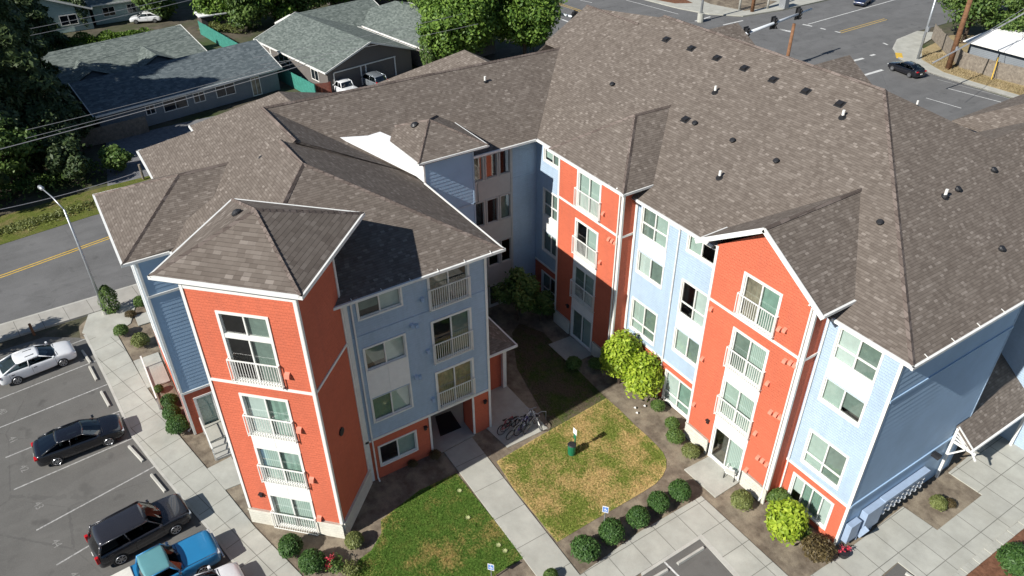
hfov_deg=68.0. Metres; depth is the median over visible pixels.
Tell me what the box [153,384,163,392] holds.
shrub
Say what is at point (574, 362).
shrub
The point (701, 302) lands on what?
window
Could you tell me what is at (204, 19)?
garden shed
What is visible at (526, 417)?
bicycle
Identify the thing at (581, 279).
window
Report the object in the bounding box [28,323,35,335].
short post
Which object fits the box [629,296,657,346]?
window
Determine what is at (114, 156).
roadside tree
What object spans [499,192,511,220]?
window
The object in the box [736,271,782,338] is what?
window
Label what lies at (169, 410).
round bush
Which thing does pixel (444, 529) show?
lawn
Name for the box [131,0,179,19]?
leafy tree
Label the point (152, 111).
window
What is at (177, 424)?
round bush
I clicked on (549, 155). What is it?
window
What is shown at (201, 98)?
window
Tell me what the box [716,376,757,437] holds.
window
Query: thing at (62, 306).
kerb
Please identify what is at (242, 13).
leafy tree
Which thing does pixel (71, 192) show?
power line
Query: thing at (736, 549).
sidewalk
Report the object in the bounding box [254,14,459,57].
power line
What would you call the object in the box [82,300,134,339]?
sidewalk
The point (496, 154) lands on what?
window
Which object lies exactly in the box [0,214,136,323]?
road
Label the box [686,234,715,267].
window
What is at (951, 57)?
utility pole
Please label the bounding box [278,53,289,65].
window
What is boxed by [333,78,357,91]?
parked pickup
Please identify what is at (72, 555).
parking line
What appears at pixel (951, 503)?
shrub
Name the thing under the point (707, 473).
patio
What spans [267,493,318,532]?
patio door
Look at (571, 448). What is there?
waste station
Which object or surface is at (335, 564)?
rose bush
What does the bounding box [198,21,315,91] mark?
green fence
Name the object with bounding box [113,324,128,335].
shrub
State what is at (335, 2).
leafy tree
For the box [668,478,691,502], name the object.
round bush
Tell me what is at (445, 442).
sidewalk
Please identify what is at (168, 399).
round bush
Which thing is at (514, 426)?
bicycle
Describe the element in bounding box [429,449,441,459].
shrub
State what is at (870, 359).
window
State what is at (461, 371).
window
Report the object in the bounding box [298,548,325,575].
round bush
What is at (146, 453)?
kerb
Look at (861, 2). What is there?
driving car
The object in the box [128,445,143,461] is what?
wheel stop
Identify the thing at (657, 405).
shrub
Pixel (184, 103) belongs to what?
window
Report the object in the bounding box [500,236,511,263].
window
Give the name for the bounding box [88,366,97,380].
wheel stop
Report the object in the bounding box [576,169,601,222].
window
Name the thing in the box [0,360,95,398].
parking line
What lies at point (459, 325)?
window
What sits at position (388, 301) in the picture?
window
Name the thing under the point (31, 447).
parking line
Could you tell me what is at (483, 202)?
window
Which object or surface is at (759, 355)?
window
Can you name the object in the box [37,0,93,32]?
pale green house
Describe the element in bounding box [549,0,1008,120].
road
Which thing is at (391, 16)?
grey roofed house
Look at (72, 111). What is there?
roadside tree
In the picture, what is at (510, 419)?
bicycle
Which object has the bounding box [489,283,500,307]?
window
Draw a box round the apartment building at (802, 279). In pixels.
[92,5,1023,545]
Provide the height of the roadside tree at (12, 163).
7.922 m
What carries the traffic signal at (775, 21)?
on the road at (814, 44)
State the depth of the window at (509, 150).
50.18 m
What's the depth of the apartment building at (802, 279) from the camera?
39.48 m
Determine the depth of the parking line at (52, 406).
47.53 m
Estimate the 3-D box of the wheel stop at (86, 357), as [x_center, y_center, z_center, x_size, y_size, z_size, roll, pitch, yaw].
[-28.792,4.642,51.388,0.176,0.138,1.750,-28,43,-33]
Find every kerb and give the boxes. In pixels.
[0,284,136,324]
[84,334,234,562]
[641,534,738,575]
[892,31,1013,97]
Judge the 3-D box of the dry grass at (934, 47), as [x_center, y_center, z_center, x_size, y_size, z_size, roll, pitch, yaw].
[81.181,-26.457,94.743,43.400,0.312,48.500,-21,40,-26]
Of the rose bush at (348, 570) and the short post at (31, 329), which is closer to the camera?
the rose bush at (348, 570)
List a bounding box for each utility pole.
[786,23,795,56]
[945,0,972,69]
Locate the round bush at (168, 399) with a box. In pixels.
[160,393,178,406]
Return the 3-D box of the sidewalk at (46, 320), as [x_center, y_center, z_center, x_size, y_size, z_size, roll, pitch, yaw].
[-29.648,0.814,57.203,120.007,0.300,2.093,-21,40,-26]
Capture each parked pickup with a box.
[111,529,224,575]
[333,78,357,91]
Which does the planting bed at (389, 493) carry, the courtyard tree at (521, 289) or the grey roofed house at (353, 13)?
the courtyard tree at (521, 289)
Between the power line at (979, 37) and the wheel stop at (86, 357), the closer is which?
the wheel stop at (86, 357)
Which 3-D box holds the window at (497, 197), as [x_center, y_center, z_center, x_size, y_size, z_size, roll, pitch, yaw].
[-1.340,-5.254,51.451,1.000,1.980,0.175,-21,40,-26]
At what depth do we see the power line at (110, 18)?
90.81 m
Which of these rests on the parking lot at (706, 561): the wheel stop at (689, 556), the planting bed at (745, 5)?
the wheel stop at (689, 556)
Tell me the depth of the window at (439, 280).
38.52 m
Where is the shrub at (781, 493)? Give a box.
[766,487,793,503]
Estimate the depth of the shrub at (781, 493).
40.20 m
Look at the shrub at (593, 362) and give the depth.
49.50 m
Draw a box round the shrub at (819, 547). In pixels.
[800,532,837,563]
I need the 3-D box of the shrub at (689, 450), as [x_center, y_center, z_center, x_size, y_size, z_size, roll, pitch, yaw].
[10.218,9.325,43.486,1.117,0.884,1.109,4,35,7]
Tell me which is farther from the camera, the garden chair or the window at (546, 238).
the window at (546, 238)
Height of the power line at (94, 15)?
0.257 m
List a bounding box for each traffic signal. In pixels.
[533,10,577,52]
[743,7,811,37]
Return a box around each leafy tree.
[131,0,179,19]
[189,0,231,22]
[223,0,277,30]
[251,0,298,22]
[279,0,328,11]
[318,0,349,5]
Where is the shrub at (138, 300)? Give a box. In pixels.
[133,295,143,307]
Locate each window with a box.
[101,6,115,16]
[126,3,136,12]
[144,104,156,115]
[162,95,188,112]
[192,91,205,103]
[215,82,235,97]
[215,310,284,388]
[238,393,296,441]
[254,445,308,487]
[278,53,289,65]
[310,68,319,81]
[355,287,403,321]
[362,333,407,372]
[370,383,413,423]
[377,430,418,466]
[426,264,469,311]
[430,307,472,364]
[435,357,474,409]
[474,156,484,183]
[476,200,485,227]
[484,152,498,180]
[486,196,498,225]
[488,240,499,268]
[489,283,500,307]
[498,149,510,176]
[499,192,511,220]
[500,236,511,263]
[541,269,554,298]
[542,187,557,224]
[542,228,555,259]
[543,146,558,169]
[572,262,595,311]
[574,217,598,267]
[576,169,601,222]
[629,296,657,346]
[635,249,664,289]
[639,206,669,252]
[661,369,691,418]
[672,326,698,367]
[677,278,707,330]
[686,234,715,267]
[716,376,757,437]
[726,326,769,389]
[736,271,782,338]
[787,472,834,530]
[800,429,849,490]
[818,376,866,427]
[830,326,884,386]
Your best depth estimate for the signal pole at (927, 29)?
97.94 m
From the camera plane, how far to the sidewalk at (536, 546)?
40.62 m
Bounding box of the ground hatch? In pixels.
[135,312,149,325]
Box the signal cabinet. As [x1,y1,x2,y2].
[779,0,789,8]
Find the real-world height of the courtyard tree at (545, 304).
2.767 m
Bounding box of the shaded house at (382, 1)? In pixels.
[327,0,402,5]
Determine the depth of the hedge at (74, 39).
106.65 m
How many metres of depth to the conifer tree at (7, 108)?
71.59 m
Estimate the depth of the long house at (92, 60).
92.23 m
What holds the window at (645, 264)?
in the apartment building at (802, 279)
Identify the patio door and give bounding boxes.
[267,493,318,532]
[570,305,592,351]
[708,424,745,480]
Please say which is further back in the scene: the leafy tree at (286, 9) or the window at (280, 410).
the leafy tree at (286, 9)
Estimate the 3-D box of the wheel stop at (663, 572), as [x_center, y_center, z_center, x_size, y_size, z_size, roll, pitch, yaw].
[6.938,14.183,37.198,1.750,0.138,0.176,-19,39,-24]
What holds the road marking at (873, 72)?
on the road at (814, 44)
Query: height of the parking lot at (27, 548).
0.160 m
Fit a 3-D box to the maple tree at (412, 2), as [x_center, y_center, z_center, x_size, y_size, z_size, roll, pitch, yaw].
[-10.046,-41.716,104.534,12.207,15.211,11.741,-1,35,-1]
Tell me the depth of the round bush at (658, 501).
40.04 m
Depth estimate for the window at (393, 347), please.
38.44 m
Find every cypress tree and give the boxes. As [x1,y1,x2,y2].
[71,0,89,26]
[97,284,120,313]
[419,20,437,64]
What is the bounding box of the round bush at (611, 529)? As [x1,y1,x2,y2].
[598,516,624,545]
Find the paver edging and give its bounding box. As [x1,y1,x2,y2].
[951,517,1023,575]
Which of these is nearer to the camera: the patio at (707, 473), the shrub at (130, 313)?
the patio at (707, 473)
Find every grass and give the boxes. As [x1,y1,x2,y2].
[921,35,1023,94]
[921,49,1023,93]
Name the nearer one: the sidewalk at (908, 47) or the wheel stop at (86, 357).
the wheel stop at (86, 357)
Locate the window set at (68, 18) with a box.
[58,13,78,25]
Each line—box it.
[0,171,140,209]
[0,237,107,275]
[0,238,109,277]
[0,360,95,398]
[0,384,106,427]
[1,58,324,148]
[6,411,119,457]
[14,438,132,489]
[25,61,299,138]
[27,58,298,129]
[30,0,188,35]
[31,0,164,28]
[36,466,153,530]
[56,545,88,564]
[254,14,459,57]
[262,24,475,64]
[932,13,1023,63]
[943,8,1023,57]
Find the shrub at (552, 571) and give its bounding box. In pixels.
[543,567,558,575]
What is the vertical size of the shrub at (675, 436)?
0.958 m
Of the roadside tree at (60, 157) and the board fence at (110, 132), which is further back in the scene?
the board fence at (110, 132)
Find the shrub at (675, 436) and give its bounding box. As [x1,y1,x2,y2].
[665,428,684,444]
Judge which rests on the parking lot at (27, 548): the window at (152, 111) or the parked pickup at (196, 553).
the parked pickup at (196, 553)
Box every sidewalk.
[0,285,140,342]
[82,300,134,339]
[86,334,301,575]
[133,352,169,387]
[207,457,240,489]
[430,402,473,452]
[444,438,579,575]
[487,386,547,447]
[579,496,787,575]
[646,0,825,16]
[810,435,1023,575]
[894,31,1018,97]
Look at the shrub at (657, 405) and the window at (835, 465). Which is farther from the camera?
the shrub at (657, 405)
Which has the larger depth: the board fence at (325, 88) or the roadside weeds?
the board fence at (325, 88)
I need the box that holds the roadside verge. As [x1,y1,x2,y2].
[0,176,150,244]
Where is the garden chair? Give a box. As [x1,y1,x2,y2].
[723,463,738,481]
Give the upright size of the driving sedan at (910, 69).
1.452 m
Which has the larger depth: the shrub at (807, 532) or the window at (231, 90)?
the window at (231, 90)
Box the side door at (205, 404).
[193,391,219,425]
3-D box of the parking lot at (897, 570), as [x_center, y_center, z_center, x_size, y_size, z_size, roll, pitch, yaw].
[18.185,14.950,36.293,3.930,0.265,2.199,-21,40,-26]
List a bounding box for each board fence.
[79,115,149,147]
[314,81,331,92]
[931,24,1023,85]
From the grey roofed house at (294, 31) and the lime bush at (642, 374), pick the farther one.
the grey roofed house at (294, 31)
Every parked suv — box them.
[84,493,191,567]
[361,70,386,85]
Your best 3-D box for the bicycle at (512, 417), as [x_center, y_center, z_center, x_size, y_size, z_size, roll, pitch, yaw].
[-0.235,8.067,45.243,1.744,1.043,0.589,-27,36,-32]
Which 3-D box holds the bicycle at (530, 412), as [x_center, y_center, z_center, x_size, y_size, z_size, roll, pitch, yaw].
[0.948,7.829,45.568,0.589,1.043,1.744,13,37,30]
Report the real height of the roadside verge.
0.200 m
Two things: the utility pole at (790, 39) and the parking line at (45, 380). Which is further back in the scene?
the utility pole at (790, 39)
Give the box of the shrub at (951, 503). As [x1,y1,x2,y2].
[945,497,956,508]
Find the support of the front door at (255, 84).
in the long house at (112, 91)
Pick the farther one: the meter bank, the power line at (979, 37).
the power line at (979, 37)
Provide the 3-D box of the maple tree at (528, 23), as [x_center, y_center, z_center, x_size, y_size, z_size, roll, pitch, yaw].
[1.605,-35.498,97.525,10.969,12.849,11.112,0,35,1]
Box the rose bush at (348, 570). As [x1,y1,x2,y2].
[337,558,361,575]
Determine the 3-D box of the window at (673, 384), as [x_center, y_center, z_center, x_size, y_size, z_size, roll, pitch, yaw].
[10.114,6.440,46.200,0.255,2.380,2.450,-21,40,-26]
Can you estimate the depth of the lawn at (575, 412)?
49.11 m
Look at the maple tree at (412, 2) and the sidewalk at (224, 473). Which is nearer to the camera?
the sidewalk at (224, 473)
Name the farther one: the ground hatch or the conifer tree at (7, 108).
the conifer tree at (7, 108)
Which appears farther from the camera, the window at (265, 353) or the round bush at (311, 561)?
the round bush at (311, 561)
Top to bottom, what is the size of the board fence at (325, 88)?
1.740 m
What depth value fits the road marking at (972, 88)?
91.61 m
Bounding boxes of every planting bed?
[79,201,980,575]
[660,0,691,2]
[704,0,776,10]
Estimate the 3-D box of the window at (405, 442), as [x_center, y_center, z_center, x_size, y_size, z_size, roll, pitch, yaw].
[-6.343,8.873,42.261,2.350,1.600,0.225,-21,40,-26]
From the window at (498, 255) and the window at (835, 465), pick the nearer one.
the window at (835, 465)
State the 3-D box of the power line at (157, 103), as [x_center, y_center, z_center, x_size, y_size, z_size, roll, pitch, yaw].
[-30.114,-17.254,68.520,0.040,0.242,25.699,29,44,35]
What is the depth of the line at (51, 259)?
61.74 m
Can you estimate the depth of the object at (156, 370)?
50.21 m
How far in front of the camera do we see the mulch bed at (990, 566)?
37.61 m
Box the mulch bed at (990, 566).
[966,529,1023,575]
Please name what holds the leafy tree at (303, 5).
on the ground at (186, 16)
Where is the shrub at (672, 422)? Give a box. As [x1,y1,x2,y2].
[665,416,679,428]
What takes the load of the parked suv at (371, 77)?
on the driveway
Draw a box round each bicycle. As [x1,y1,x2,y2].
[497,412,518,434]
[500,413,523,431]
[506,418,526,439]
[514,412,532,435]
[520,407,535,431]
[523,411,540,433]
[528,407,542,430]
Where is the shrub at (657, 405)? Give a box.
[650,399,664,411]
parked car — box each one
[129,11,161,23]
[193,562,244,575]
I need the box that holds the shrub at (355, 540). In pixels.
[344,531,364,549]
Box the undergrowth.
[0,158,116,209]
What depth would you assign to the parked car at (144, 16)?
116.84 m
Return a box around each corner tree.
[936,0,1009,42]
[984,0,1023,31]
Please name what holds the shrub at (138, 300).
on the planting bed at (389, 493)
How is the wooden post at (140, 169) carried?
on the roadside verge
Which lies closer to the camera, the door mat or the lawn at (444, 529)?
the lawn at (444, 529)
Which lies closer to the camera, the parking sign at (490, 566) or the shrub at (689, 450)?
the parking sign at (490, 566)
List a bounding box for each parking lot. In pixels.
[0,337,231,575]
[643,540,732,575]
[884,564,913,575]
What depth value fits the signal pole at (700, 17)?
114.61 m
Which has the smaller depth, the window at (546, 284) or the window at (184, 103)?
the window at (546, 284)
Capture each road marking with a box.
[810,0,892,23]
[865,69,882,75]
[937,79,1009,98]
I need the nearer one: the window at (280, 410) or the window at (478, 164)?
the window at (280, 410)
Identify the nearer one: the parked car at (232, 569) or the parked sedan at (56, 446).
the parked car at (232, 569)
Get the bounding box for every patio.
[548,336,591,359]
[684,456,739,497]
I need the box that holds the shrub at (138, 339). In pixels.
[130,332,150,347]
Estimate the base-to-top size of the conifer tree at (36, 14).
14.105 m
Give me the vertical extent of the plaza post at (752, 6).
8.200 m
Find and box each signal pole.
[697,0,703,22]
[916,0,935,58]
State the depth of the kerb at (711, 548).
38.23 m
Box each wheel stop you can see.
[81,350,91,363]
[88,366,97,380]
[100,391,110,406]
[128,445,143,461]
[150,473,166,492]
[654,568,668,575]
[677,546,703,565]
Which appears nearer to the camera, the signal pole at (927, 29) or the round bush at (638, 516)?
the round bush at (638, 516)
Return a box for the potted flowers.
[838,542,851,558]
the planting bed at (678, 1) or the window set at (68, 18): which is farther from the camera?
the planting bed at (678, 1)
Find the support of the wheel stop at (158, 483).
on the parking lot at (27, 548)
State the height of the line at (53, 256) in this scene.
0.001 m
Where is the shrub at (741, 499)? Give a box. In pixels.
[730,488,753,511]
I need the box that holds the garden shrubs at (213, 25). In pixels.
[193,21,245,33]
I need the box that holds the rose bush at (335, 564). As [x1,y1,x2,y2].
[324,552,344,573]
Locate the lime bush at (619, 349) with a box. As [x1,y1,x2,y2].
[599,329,643,383]
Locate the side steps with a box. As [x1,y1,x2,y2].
[199,417,231,460]
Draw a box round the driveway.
[106,116,213,185]
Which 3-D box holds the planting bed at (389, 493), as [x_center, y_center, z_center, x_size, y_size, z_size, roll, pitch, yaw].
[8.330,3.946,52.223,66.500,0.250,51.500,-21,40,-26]
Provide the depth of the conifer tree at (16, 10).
91.94 m
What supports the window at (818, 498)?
in the apartment building at (802, 279)
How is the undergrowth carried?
on the ground at (186, 16)
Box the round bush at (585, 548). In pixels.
[569,534,601,563]
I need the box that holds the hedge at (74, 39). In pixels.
[52,27,150,47]
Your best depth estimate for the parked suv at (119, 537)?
38.25 m
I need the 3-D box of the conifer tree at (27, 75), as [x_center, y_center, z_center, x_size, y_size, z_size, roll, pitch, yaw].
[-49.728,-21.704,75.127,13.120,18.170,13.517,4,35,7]
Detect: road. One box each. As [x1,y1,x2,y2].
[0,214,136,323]
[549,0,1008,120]
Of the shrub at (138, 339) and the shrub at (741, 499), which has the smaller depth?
the shrub at (741, 499)
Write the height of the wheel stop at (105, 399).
0.138 m
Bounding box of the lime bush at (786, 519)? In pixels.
[764,497,811,546]
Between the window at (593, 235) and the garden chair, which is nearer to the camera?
the garden chair
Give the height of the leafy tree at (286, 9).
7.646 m
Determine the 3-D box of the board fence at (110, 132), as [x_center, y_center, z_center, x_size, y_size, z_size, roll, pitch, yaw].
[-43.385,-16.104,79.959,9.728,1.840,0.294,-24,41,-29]
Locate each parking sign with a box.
[488,563,493,575]
[602,506,608,519]
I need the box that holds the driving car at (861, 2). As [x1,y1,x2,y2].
[853,0,871,6]
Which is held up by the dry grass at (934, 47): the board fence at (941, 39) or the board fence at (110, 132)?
the board fence at (941, 39)
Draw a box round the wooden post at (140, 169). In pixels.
[138,164,144,178]
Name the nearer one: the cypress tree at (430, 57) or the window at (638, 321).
the window at (638, 321)
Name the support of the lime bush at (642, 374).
on the planting bed at (389, 493)
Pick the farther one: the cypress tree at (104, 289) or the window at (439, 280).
the cypress tree at (104, 289)
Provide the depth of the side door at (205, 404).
45.12 m
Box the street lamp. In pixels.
[37,185,107,314]
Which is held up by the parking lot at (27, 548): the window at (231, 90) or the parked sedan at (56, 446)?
the parked sedan at (56, 446)
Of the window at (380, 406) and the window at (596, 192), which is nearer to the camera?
the window at (380, 406)
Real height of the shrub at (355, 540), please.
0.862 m
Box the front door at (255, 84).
[250,75,262,95]
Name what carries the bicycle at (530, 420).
on the sidewalk at (505, 401)
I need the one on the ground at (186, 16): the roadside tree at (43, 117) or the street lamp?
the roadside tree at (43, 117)
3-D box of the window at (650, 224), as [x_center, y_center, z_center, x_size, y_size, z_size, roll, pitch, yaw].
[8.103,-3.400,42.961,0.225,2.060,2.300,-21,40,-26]
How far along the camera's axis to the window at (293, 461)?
37.22 m
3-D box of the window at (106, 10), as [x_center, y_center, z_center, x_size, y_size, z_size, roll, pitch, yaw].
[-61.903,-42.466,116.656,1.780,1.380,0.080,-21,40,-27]
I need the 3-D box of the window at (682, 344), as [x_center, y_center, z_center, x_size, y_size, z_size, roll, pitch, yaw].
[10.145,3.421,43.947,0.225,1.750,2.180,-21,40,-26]
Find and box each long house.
[43,24,206,83]
[65,39,282,133]
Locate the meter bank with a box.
[841,466,930,543]
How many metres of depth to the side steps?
44.49 m
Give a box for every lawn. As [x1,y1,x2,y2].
[350,473,522,575]
[497,398,665,541]
[512,323,604,429]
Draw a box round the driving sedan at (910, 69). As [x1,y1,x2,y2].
[888,61,926,77]
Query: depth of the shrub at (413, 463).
43.02 m
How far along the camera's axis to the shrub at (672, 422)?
45.11 m
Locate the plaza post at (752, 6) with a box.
[750,0,755,11]
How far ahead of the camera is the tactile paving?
101.46 m
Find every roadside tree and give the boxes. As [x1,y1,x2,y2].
[0,112,42,188]
[23,108,80,161]
[45,136,90,183]
[54,103,95,151]
[97,143,134,170]
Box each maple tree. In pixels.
[399,0,421,7]
[409,0,504,61]
[492,0,567,54]
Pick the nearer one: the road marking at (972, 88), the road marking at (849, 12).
the road marking at (972, 88)
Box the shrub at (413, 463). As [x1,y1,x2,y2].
[407,459,417,467]
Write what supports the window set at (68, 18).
attached to the pale green house at (56, 8)
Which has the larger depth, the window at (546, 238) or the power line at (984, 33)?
the power line at (984, 33)
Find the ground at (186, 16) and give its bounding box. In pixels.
[0,0,1023,349]
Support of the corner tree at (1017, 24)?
on the dry grass at (934, 47)
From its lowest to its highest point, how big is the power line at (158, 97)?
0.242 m
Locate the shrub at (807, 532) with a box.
[796,523,812,540]
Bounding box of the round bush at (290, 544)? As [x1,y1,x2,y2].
[277,533,303,558]
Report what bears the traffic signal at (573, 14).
on the ground at (186, 16)
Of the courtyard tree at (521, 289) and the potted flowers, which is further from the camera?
the courtyard tree at (521, 289)
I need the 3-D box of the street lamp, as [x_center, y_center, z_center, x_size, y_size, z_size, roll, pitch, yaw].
[-30.947,-2.562,53.590,3.662,9.393,0.440,25,42,31]
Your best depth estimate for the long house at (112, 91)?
86.10 m
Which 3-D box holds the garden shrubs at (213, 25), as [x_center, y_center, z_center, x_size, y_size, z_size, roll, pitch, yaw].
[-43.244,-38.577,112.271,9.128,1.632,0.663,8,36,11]
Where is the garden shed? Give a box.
[194,12,226,30]
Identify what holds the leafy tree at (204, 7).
on the ground at (186, 16)
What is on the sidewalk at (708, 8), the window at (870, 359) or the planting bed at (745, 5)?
the planting bed at (745, 5)
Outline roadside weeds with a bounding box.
[0,199,97,234]
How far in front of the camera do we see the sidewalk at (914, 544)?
39.38 m
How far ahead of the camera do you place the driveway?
80.40 m
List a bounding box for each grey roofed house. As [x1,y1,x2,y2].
[253,12,415,92]
[275,0,378,27]
[362,1,494,66]
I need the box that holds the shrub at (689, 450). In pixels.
[681,443,699,459]
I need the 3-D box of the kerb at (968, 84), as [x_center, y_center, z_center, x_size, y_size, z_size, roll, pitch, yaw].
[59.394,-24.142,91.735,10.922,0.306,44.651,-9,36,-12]
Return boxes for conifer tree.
[0,0,101,166]
[0,78,46,199]
[4,0,50,92]
[8,0,74,51]
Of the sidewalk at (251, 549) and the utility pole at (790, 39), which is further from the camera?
the utility pole at (790, 39)
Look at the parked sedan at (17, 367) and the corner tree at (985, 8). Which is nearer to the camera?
the parked sedan at (17, 367)
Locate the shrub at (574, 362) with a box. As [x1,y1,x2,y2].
[566,356,581,369]
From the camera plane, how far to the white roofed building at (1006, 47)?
96.00 m
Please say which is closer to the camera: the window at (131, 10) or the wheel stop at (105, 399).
the wheel stop at (105, 399)
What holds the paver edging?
on the mulch bed at (990, 566)
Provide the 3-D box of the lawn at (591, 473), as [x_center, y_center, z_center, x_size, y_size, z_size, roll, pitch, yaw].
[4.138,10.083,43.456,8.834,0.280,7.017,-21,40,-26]
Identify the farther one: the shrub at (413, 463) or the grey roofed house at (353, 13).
the grey roofed house at (353, 13)
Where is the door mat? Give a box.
[435,411,460,435]
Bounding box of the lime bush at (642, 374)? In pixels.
[621,350,664,401]
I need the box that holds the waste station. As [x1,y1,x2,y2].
[568,427,576,455]
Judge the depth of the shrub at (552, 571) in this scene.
36.94 m
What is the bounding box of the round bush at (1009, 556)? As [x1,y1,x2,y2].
[995,542,1023,575]
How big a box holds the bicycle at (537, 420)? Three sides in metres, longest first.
1.744 x 1.043 x 0.589 m
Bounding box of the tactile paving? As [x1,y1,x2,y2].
[895,52,902,57]
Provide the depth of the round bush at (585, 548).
37.51 m
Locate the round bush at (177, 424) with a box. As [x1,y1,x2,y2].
[165,414,189,434]
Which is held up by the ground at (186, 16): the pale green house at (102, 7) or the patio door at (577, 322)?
the pale green house at (102, 7)
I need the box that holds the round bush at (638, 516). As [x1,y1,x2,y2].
[625,505,649,528]
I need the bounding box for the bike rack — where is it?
[504,411,545,429]
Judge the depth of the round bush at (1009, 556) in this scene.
36.64 m
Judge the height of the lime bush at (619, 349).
4.295 m
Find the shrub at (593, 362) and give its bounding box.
[587,357,602,369]
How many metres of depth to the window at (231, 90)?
88.42 m
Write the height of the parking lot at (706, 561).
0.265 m
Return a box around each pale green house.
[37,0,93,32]
[85,0,142,24]
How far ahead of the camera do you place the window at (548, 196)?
51.97 m
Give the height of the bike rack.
0.745 m
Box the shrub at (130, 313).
[124,309,136,317]
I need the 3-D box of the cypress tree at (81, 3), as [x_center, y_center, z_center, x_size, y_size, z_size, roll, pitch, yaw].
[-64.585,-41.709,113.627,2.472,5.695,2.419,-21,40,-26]
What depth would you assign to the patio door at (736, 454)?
42.09 m
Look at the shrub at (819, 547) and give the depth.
37.56 m
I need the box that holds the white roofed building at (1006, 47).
[963,27,1023,75]
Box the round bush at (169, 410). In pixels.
[161,404,180,419]
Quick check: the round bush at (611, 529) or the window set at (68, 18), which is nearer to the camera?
the round bush at (611, 529)
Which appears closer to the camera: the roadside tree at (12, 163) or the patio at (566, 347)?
the patio at (566, 347)
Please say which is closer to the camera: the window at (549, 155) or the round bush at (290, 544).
the round bush at (290, 544)
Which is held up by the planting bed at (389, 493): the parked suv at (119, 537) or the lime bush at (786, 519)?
the lime bush at (786, 519)
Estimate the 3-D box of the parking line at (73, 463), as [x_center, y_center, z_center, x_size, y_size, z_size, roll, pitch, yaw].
[-25.065,10.042,43.707,6.425,0.001,0.090,-24,41,-30]
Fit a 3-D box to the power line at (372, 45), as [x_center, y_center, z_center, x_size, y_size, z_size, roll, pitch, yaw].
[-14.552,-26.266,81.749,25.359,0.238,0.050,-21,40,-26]
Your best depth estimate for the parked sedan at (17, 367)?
49.55 m
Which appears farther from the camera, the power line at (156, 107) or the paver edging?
the power line at (156, 107)
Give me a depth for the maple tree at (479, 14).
92.67 m
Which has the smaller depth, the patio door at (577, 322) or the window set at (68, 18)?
the patio door at (577, 322)
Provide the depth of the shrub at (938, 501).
40.16 m
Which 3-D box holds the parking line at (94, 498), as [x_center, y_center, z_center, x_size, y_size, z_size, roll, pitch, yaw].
[-22.652,11.430,41.683,6.419,0.001,0.090,-29,44,-34]
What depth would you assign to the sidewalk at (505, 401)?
46.52 m
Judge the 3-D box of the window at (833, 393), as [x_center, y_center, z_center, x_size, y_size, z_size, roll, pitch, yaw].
[15.358,5.237,35.291,0.225,1.510,2.300,-21,40,-26]
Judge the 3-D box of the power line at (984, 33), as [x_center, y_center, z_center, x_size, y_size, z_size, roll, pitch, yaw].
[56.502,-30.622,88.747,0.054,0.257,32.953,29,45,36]
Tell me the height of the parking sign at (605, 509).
2.050 m
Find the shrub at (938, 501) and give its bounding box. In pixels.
[928,494,947,511]
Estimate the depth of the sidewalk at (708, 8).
121.60 m
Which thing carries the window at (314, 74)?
in the grey roofed house at (294, 31)
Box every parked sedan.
[0,341,76,385]
[31,414,124,466]
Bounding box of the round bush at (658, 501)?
[646,490,669,513]
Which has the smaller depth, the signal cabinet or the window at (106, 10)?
the window at (106, 10)
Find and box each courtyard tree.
[488,266,540,320]
[530,289,554,321]

